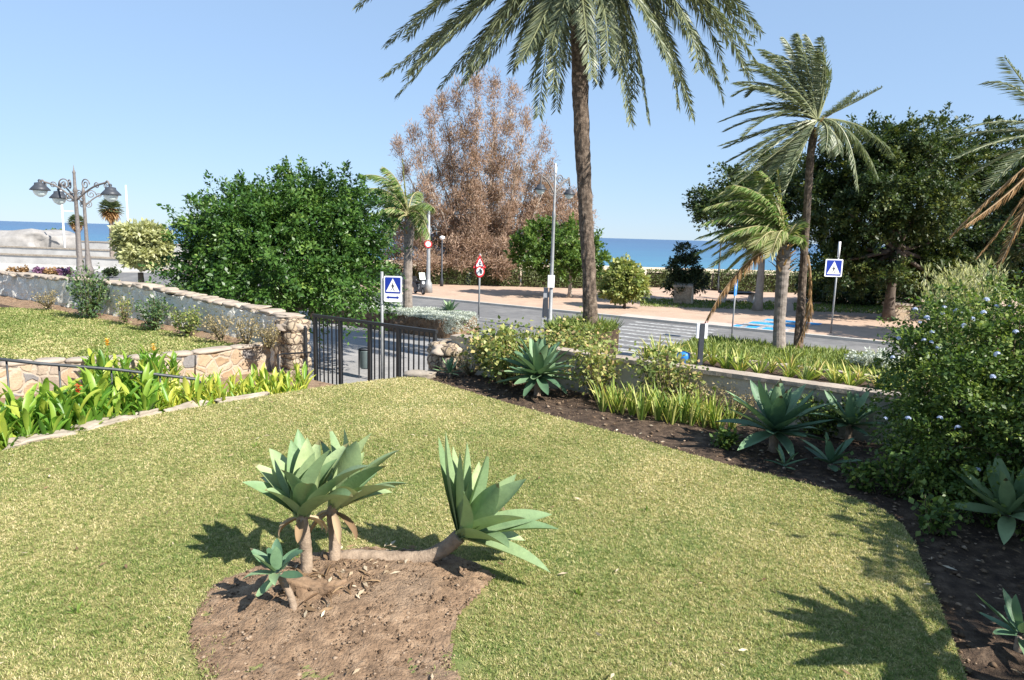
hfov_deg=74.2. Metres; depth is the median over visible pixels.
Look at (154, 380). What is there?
canna plant
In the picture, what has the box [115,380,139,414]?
canna plant
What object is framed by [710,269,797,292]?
clipped hedge
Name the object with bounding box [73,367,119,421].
canna plant
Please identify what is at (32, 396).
canna plant
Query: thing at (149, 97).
sky
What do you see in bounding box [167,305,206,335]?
oleander bush
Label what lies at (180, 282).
garden shrub
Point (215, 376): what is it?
canna plant
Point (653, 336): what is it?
zebra stripe
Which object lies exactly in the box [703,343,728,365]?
lily plant
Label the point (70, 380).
canna plant
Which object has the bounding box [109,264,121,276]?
dark shrub
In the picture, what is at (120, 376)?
canna plant
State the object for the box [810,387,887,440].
agave
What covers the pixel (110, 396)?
canna plant
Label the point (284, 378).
canna plant
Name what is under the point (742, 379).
concrete wall
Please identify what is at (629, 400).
iris plant
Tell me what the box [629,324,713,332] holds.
zebra stripe
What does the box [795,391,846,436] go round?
shade plant
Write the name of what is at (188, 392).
canna plant
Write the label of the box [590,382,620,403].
iris plant
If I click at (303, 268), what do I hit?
broadleaf tree
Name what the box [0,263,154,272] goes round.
white promenade
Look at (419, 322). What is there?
bank edging
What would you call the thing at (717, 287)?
promenade lamp
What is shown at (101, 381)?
canna plant
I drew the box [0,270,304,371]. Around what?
stone wall
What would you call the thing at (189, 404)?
edging stone
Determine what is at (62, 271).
flowering plant
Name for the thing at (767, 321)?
blue bay marking
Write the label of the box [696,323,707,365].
marker post
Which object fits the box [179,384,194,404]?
canna plant
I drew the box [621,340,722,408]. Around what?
bush
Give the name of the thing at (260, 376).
canna plant
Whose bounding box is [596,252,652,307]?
flowering shrub
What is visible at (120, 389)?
canna plant
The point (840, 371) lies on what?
verge edging
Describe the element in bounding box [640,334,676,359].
lily plant
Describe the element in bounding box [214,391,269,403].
edging stone
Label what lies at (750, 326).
blue bay marking
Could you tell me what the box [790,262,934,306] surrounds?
scrub thicket
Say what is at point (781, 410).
agave
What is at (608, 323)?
palm bed grass
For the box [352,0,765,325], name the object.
date palm
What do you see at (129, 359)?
canna plant
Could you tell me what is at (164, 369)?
canna plant
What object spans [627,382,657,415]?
iris plant
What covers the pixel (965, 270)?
feathery shrub
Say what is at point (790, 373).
lily plant
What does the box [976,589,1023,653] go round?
agave
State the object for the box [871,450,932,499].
shade plant
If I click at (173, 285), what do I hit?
garden shrub
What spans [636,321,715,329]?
zebra stripe
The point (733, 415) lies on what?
iris plant
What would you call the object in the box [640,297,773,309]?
grass
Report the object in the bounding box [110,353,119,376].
canna plant
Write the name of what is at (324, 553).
dry litter
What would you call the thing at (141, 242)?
pale tree
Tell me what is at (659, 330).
zebra stripe
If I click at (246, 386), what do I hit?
canna plant
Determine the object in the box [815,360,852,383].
lily plant
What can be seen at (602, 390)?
iris plant
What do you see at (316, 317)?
iron gate
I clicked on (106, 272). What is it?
dark shrub
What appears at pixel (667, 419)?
iris plant
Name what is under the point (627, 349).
zebra stripe
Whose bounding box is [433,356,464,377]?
agave
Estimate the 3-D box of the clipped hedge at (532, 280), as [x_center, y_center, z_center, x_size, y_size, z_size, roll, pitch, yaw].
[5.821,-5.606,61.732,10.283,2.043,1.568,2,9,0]
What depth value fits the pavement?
25.86 m
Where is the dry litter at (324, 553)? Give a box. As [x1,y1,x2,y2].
[274,541,422,617]
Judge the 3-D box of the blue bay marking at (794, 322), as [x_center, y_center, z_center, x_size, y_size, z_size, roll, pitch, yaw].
[16.608,-1.082,40.082,3.100,0.001,1.100,8,11,34]
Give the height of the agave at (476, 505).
1.085 m
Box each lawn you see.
[0,377,966,679]
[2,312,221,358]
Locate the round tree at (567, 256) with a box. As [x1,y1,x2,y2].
[503,212,611,297]
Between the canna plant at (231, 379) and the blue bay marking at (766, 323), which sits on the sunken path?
the canna plant at (231, 379)
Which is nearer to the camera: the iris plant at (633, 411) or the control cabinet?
the iris plant at (633, 411)
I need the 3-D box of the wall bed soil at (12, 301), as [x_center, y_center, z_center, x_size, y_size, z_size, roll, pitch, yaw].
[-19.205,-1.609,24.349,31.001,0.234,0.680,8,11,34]
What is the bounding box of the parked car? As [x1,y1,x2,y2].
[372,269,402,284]
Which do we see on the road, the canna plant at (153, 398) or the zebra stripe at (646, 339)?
the zebra stripe at (646, 339)
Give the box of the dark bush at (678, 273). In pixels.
[660,241,711,296]
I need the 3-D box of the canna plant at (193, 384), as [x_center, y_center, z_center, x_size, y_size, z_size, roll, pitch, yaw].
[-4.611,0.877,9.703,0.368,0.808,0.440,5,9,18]
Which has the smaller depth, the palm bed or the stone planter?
the palm bed
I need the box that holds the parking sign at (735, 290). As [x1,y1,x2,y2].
[731,281,737,335]
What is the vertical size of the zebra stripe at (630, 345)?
0.001 m
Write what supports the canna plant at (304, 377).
on the sunken path
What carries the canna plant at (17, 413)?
on the garden bank
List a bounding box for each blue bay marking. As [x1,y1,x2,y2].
[733,324,772,329]
[740,323,794,328]
[749,321,794,326]
[756,320,812,325]
[765,319,821,324]
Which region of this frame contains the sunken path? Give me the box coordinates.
[0,371,333,403]
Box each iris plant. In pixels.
[589,382,614,411]
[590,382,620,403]
[593,377,617,405]
[600,381,629,413]
[603,384,634,414]
[605,377,625,409]
[615,384,633,410]
[619,383,644,402]
[620,380,651,413]
[623,390,640,415]
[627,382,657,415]
[633,386,657,419]
[638,384,670,414]
[645,379,675,420]
[649,391,681,421]
[651,384,689,424]
[664,383,701,422]
[668,388,700,420]
[669,387,707,425]
[675,393,710,423]
[686,397,717,427]
[692,387,713,421]
[703,389,726,425]
[703,399,735,426]
[705,392,725,420]
[706,394,725,428]
[706,400,735,430]
[722,394,745,429]
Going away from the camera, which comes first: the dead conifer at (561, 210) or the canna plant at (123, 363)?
the canna plant at (123, 363)
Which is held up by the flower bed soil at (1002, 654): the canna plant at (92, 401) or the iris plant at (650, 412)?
the iris plant at (650, 412)
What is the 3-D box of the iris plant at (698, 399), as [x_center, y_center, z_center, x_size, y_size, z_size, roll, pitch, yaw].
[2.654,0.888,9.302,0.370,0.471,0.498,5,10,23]
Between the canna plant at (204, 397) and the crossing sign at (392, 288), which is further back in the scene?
the crossing sign at (392, 288)
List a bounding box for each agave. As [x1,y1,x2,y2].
[243,429,367,573]
[243,538,304,610]
[310,427,407,560]
[341,434,557,571]
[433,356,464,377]
[441,300,461,310]
[495,336,578,397]
[715,378,834,459]
[763,444,806,469]
[800,429,861,471]
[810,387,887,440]
[948,452,1023,543]
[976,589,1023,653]
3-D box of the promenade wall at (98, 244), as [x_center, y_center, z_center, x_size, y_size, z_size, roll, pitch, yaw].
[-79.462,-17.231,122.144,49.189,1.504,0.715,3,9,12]
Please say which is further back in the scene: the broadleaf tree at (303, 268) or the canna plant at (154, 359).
the broadleaf tree at (303, 268)
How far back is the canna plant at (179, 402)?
9.23 m
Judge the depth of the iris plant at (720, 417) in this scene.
8.85 m
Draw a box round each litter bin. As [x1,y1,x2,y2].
[358,347,367,377]
[465,272,471,284]
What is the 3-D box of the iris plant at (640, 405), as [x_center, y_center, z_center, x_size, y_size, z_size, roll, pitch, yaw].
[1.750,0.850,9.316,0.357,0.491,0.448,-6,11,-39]
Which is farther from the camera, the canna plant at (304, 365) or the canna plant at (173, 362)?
the canna plant at (173, 362)
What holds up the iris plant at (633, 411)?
on the flower bed soil at (1002, 654)
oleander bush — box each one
[63,260,119,317]
[130,292,171,329]
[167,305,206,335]
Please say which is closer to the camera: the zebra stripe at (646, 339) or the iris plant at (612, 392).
the iris plant at (612, 392)
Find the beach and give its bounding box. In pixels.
[251,260,793,277]
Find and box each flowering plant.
[5,264,28,271]
[31,266,47,273]
[43,267,63,274]
[56,266,74,275]
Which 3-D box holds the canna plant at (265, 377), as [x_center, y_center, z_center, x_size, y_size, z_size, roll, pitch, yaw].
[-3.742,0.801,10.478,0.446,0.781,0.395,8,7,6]
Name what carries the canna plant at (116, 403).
on the garden bank
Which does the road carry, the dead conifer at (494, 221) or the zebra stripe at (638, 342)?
the zebra stripe at (638, 342)
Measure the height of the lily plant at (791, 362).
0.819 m
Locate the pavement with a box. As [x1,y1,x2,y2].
[299,311,652,384]
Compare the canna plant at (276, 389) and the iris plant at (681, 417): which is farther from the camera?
the canna plant at (276, 389)
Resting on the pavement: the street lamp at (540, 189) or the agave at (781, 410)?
the street lamp at (540, 189)
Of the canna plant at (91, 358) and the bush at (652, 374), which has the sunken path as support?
the canna plant at (91, 358)
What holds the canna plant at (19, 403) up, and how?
on the ground cover
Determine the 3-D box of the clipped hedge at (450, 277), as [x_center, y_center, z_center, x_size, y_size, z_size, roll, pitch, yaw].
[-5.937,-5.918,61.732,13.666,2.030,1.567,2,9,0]
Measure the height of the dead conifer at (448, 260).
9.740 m
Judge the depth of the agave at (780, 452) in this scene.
7.43 m
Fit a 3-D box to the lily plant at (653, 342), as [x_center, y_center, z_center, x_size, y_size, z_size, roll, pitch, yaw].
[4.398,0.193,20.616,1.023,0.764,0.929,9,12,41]
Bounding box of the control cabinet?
[541,288,547,326]
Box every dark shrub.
[102,267,112,276]
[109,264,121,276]
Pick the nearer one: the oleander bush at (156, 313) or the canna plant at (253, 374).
the canna plant at (253, 374)
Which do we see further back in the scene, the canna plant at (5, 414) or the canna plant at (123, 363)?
the canna plant at (123, 363)
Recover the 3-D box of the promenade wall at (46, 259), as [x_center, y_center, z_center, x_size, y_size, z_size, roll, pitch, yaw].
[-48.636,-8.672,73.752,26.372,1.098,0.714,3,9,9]
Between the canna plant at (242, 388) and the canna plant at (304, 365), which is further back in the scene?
the canna plant at (304, 365)
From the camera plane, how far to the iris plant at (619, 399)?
9.80 m
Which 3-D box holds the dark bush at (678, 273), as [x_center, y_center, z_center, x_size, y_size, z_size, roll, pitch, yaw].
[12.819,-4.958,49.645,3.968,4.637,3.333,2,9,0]
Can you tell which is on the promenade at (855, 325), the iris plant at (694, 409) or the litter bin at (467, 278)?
the litter bin at (467, 278)
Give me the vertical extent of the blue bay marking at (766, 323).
0.001 m
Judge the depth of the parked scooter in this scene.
50.97 m
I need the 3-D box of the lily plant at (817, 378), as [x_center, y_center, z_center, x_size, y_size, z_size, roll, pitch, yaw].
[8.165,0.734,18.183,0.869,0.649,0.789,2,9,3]
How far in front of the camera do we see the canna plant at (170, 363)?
13.17 m
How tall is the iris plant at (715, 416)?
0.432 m
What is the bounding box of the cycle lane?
[622,314,790,330]
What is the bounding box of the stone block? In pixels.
[673,281,693,304]
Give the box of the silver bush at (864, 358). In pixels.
[844,346,900,370]
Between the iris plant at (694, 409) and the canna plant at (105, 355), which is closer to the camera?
the iris plant at (694, 409)
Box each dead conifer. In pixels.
[378,200,519,284]
[389,65,559,275]
[528,165,598,265]
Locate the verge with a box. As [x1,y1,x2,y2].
[665,338,972,401]
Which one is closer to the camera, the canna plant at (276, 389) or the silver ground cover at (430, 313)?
the canna plant at (276, 389)
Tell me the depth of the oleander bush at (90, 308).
19.14 m
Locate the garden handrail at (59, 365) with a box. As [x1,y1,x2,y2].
[0,357,200,387]
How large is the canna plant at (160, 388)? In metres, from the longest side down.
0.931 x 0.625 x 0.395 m
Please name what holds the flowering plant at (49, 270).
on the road
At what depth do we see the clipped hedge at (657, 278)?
65.45 m
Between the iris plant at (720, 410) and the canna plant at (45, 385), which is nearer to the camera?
the canna plant at (45, 385)
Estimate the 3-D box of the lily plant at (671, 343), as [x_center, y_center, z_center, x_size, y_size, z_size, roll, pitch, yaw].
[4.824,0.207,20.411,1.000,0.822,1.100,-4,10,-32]
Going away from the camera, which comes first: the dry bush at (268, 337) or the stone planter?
the dry bush at (268, 337)
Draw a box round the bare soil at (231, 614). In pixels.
[188,546,494,679]
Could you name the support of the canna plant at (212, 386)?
on the sunken path
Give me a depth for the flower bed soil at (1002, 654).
6.36 m
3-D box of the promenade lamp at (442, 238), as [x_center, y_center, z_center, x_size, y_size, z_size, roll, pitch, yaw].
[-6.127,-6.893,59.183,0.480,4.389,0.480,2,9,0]
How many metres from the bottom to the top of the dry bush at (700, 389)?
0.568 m
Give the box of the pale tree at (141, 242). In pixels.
[107,217,175,282]
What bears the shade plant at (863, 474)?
on the flower bed soil at (1002, 654)
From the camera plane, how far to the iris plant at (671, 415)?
9.13 m
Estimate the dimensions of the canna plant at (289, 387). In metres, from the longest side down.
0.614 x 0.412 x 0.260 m
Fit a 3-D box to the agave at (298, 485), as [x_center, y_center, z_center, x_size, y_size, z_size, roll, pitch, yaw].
[-1.377,1.190,4.577,0.920,1.054,0.720,2,9,0]
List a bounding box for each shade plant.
[709,425,743,449]
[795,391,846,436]
[837,451,888,492]
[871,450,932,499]
[908,478,964,541]
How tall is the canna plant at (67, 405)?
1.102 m
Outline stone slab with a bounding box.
[403,370,436,378]
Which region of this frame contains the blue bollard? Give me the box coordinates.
[677,351,689,363]
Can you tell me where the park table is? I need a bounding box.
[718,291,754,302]
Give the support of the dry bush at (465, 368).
on the flower bed soil at (1002, 654)
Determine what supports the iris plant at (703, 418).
on the flower bed soil at (1002, 654)
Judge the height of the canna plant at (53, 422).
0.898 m
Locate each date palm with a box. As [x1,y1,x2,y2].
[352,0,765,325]
[718,31,895,347]
[941,55,1023,403]
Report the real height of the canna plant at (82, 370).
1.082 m
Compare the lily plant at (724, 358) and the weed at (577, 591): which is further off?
the lily plant at (724, 358)
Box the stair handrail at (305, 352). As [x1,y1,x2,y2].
[277,328,310,382]
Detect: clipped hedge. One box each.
[381,264,520,286]
[520,269,607,288]
[646,268,712,288]
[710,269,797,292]
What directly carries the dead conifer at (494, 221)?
on the promenade at (855, 325)
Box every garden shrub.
[137,276,189,289]
[159,275,206,290]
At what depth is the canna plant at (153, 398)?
8.76 m
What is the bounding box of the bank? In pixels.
[0,304,18,307]
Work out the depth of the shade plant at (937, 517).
5.81 m
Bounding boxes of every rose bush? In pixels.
[448,315,565,384]
[524,306,621,354]
[557,328,634,399]
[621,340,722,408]
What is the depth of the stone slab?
11.59 m
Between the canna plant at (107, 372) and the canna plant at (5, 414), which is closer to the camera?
the canna plant at (5, 414)
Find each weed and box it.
[68,602,87,613]
[572,586,586,595]
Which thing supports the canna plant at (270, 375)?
on the sunken path
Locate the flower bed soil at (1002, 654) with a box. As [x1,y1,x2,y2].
[431,369,1023,679]
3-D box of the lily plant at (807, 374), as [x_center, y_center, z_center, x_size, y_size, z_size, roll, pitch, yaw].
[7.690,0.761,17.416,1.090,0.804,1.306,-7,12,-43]
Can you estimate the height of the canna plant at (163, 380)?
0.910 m
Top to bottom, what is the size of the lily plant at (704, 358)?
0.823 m
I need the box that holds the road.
[8,271,1018,361]
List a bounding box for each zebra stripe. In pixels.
[618,343,651,347]
[618,348,640,351]
[619,328,693,337]
[619,335,682,343]
[619,339,667,345]
[620,332,688,340]
[621,326,695,334]
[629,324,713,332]
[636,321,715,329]
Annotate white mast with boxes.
[60,190,68,247]
[125,185,128,220]
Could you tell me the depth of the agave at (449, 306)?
32.21 m
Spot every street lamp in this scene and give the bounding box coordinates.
[29,165,120,276]
[69,185,103,275]
[534,163,575,321]
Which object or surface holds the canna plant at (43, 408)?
on the ground cover
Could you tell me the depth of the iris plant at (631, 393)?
9.92 m
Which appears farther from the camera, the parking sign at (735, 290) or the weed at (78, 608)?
the parking sign at (735, 290)
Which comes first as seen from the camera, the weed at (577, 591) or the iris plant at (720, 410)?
the weed at (577, 591)
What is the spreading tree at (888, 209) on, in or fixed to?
on the promenade at (855, 325)
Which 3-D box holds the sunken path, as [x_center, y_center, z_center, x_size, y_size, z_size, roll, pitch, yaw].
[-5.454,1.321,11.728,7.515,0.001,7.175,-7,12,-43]
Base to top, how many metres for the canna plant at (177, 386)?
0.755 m
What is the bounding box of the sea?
[0,221,1015,272]
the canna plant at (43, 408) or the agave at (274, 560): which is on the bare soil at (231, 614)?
the agave at (274, 560)
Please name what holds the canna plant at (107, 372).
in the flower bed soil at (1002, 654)
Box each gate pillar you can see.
[274,318,311,378]
[427,339,462,371]
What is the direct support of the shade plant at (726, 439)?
on the flower bed soil at (1002, 654)
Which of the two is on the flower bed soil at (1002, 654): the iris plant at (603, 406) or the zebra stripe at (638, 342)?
the iris plant at (603, 406)
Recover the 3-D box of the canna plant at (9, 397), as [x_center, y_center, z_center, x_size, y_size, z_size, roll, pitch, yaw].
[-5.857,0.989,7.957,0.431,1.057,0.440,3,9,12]
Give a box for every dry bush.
[31,289,58,308]
[111,290,132,322]
[198,310,236,341]
[224,311,262,344]
[255,318,281,350]
[450,348,483,375]
[670,374,731,407]
[706,382,757,418]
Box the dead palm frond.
[796,255,813,347]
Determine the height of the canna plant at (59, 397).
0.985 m
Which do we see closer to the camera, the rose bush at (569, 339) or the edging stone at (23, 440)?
the edging stone at (23, 440)
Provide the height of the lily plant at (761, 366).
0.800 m
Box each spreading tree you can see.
[681,146,817,310]
[782,107,998,320]
[927,101,1023,309]
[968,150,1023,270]
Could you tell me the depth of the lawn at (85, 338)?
15.77 m
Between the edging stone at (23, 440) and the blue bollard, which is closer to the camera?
the edging stone at (23, 440)
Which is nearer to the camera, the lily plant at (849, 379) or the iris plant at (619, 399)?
the iris plant at (619, 399)
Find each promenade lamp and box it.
[440,236,444,285]
[716,234,721,290]
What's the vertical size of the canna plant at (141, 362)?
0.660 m
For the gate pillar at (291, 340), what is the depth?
15.07 m
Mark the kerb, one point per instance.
(692, 323)
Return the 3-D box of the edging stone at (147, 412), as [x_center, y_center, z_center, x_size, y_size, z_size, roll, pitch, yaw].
[-4.701,0.984,8.701,0.218,0.188,0.440,5,9,19]
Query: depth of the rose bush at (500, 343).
11.25 m
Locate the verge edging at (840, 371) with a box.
[640,347,927,387]
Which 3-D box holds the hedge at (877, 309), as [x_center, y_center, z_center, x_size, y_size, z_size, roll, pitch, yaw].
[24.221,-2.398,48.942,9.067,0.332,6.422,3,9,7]
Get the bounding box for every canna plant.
[0,381,31,423]
[0,391,21,430]
[0,402,14,432]
[0,407,23,449]
[4,391,49,436]
[4,405,39,436]
[7,400,32,433]
[9,399,35,424]
[17,383,48,421]
[22,377,68,407]
[22,393,54,423]
[33,386,69,432]
[36,399,69,434]
[41,379,79,430]
[46,386,75,418]
[48,392,90,429]
[54,377,82,396]
[64,372,112,407]
[66,376,73,395]
[70,366,97,399]
[70,382,90,410]
[70,389,103,429]
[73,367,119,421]
[82,348,97,380]
[89,338,119,382]
[95,376,124,403]
[96,359,114,395]
[97,348,112,362]
[97,386,134,417]
[99,391,128,420]
[105,380,118,399]
[107,376,138,413]
[108,361,136,390]
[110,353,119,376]
[110,362,140,411]
[112,358,130,376]
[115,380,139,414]
[119,350,135,379]
[123,362,164,407]
[126,377,164,412]
[128,379,166,410]
[129,368,162,408]
[132,343,152,365]
[132,352,174,407]
[136,359,145,385]
[138,384,176,412]
[140,343,165,378]
[151,377,179,411]
[157,356,169,379]
[159,352,184,382]
[159,367,180,396]
[165,350,182,381]
[165,391,182,406]
[166,381,182,402]
[177,373,212,405]
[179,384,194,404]
[190,375,196,398]
[191,372,222,399]
[199,371,223,398]
[200,390,214,404]
[202,372,228,402]
[204,368,231,395]
[214,384,229,400]
[225,367,248,394]
[228,380,238,395]
[233,374,262,395]
[237,364,263,392]
[245,377,257,393]
[245,381,263,393]
[253,362,266,390]
[255,372,271,391]
[257,367,278,392]
[271,379,282,394]
[277,372,293,393]
[279,369,293,391]
[281,379,291,392]
[284,362,316,388]
[291,377,308,390]
[292,361,309,387]
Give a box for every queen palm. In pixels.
[356,158,434,307]
[693,170,810,347]
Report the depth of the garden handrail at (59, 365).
8.76 m
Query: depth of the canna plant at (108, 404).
8.34 m
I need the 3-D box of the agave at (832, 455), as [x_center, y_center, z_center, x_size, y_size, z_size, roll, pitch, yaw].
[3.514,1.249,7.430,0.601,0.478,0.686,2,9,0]
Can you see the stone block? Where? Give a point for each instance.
(686, 296)
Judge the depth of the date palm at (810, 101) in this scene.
22.06 m
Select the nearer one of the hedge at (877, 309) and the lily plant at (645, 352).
the lily plant at (645, 352)
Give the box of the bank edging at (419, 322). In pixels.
[310,307,479,337]
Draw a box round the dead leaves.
[273,564,380,603]
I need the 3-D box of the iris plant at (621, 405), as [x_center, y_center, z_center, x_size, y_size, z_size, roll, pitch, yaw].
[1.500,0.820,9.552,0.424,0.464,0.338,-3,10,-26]
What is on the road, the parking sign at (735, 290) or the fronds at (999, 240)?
the parking sign at (735, 290)
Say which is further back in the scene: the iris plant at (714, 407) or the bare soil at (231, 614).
the iris plant at (714, 407)
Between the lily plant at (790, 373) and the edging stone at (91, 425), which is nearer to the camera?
the edging stone at (91, 425)
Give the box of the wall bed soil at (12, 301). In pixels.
[0,295,245,343]
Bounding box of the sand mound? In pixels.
[0,229,75,247]
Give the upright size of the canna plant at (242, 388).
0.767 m
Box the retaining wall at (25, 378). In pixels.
[0,342,281,397]
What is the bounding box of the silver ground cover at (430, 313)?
[323,302,479,333]
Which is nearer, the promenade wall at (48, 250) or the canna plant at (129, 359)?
the canna plant at (129, 359)
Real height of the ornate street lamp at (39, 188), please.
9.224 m
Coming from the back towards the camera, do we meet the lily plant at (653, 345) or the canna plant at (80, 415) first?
the lily plant at (653, 345)
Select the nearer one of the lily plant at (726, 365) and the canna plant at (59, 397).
the canna plant at (59, 397)
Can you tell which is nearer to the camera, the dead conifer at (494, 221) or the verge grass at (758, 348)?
the verge grass at (758, 348)
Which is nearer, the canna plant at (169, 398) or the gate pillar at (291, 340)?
the canna plant at (169, 398)
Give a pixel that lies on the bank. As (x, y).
(4, 306)
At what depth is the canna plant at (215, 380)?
10.27 m
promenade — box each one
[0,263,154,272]
[162,269,1023,348]
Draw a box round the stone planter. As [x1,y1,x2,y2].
[882,302,912,320]
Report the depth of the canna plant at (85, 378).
8.38 m
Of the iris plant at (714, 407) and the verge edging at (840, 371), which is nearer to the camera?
the iris plant at (714, 407)
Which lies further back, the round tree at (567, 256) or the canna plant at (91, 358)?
the round tree at (567, 256)
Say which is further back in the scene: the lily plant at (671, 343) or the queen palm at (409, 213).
the queen palm at (409, 213)
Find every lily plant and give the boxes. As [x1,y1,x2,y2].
[628,343,659,357]
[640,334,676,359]
[641,336,668,349]
[654,334,685,358]
[677,341,714,364]
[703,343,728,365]
[711,342,757,369]
[714,349,734,368]
[722,345,766,370]
[732,349,754,370]
[739,351,777,373]
[766,354,782,372]
[775,348,812,373]
[775,361,805,377]
[785,357,827,380]
[803,355,831,379]
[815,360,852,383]
[824,360,851,376]
[830,361,876,385]
[848,361,878,383]
[863,364,892,387]
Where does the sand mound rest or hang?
on the white promenade at (3, 266)
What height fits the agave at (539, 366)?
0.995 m
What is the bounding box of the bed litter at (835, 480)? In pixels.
[449,376,1023,672]
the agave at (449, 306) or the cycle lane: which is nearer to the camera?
the agave at (449, 306)
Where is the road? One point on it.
(503, 313)
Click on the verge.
(749, 369)
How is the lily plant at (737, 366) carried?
on the verge
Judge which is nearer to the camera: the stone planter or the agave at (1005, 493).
the agave at (1005, 493)
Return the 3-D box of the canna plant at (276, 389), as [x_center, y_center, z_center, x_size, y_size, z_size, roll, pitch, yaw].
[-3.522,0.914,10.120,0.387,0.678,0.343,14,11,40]
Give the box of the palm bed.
[544,328,618,353]
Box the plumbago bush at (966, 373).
[855,264,1023,540]
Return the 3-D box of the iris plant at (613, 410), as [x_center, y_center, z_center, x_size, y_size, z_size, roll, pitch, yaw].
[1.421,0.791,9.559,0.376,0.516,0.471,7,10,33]
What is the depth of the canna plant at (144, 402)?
8.67 m
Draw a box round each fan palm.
[67,214,83,255]
[96,198,125,256]
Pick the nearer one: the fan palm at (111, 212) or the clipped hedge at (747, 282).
the clipped hedge at (747, 282)
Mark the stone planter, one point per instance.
(901, 314)
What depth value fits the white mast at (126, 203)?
108.17 m
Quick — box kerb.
[150,270,912,346]
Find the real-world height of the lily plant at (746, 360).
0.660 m
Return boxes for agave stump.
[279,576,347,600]
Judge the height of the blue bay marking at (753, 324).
0.001 m
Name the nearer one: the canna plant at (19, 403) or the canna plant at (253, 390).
the canna plant at (19, 403)
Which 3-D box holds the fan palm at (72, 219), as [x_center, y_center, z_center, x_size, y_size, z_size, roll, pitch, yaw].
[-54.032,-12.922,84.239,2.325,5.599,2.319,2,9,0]
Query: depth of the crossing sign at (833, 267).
34.96 m
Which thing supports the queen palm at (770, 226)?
on the verge
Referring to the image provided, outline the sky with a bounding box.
[0,0,1023,245]
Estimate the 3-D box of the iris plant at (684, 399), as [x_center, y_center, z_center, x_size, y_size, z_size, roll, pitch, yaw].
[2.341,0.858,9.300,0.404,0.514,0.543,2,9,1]
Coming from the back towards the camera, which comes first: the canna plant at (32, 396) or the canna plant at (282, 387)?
the canna plant at (282, 387)
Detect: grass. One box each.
[542,312,623,333]
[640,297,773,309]
[660,332,1016,388]
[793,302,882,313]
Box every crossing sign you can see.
[380,271,401,379]
[824,242,842,332]
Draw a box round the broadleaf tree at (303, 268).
[138,154,412,348]
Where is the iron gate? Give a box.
[312,314,437,384]
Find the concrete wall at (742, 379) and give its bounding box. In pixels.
[450,334,1020,456]
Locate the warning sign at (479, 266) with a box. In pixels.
[473,254,485,317]
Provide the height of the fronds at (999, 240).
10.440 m
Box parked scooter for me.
[412,273,426,294]
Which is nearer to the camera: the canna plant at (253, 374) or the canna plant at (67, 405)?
the canna plant at (67, 405)
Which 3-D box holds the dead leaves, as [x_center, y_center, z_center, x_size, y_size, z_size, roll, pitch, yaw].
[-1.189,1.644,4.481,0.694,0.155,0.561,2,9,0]
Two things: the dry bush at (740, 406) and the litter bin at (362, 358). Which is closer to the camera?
the dry bush at (740, 406)
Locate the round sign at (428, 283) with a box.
[424,212,432,292]
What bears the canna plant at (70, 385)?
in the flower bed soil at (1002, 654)
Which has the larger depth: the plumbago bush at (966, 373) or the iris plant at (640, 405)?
the iris plant at (640, 405)
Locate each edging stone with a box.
[2,429,78,450]
[70,414,135,431]
[131,408,161,418]
[164,400,208,411]
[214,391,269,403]
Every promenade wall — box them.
[0,246,181,260]
[0,253,174,268]
[81,241,187,251]
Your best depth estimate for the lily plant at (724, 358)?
19.35 m
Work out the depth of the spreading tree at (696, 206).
45.69 m
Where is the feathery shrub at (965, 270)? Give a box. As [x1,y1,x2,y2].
[918,256,1014,378]
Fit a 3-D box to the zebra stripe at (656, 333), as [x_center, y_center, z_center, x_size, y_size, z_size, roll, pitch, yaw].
[7.433,-0.349,34.544,4.800,0.001,0.440,8,11,34]
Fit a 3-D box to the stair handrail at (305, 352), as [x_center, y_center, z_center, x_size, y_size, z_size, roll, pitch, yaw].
[-4.513,0.543,14.099,0.639,1.566,0.439,1,9,-7]
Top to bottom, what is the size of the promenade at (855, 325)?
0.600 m
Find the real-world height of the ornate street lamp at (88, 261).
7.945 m
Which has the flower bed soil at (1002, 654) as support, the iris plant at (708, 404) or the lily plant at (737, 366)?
the iris plant at (708, 404)
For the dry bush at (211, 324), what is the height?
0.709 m
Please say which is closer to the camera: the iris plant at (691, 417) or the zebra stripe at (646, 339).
the iris plant at (691, 417)

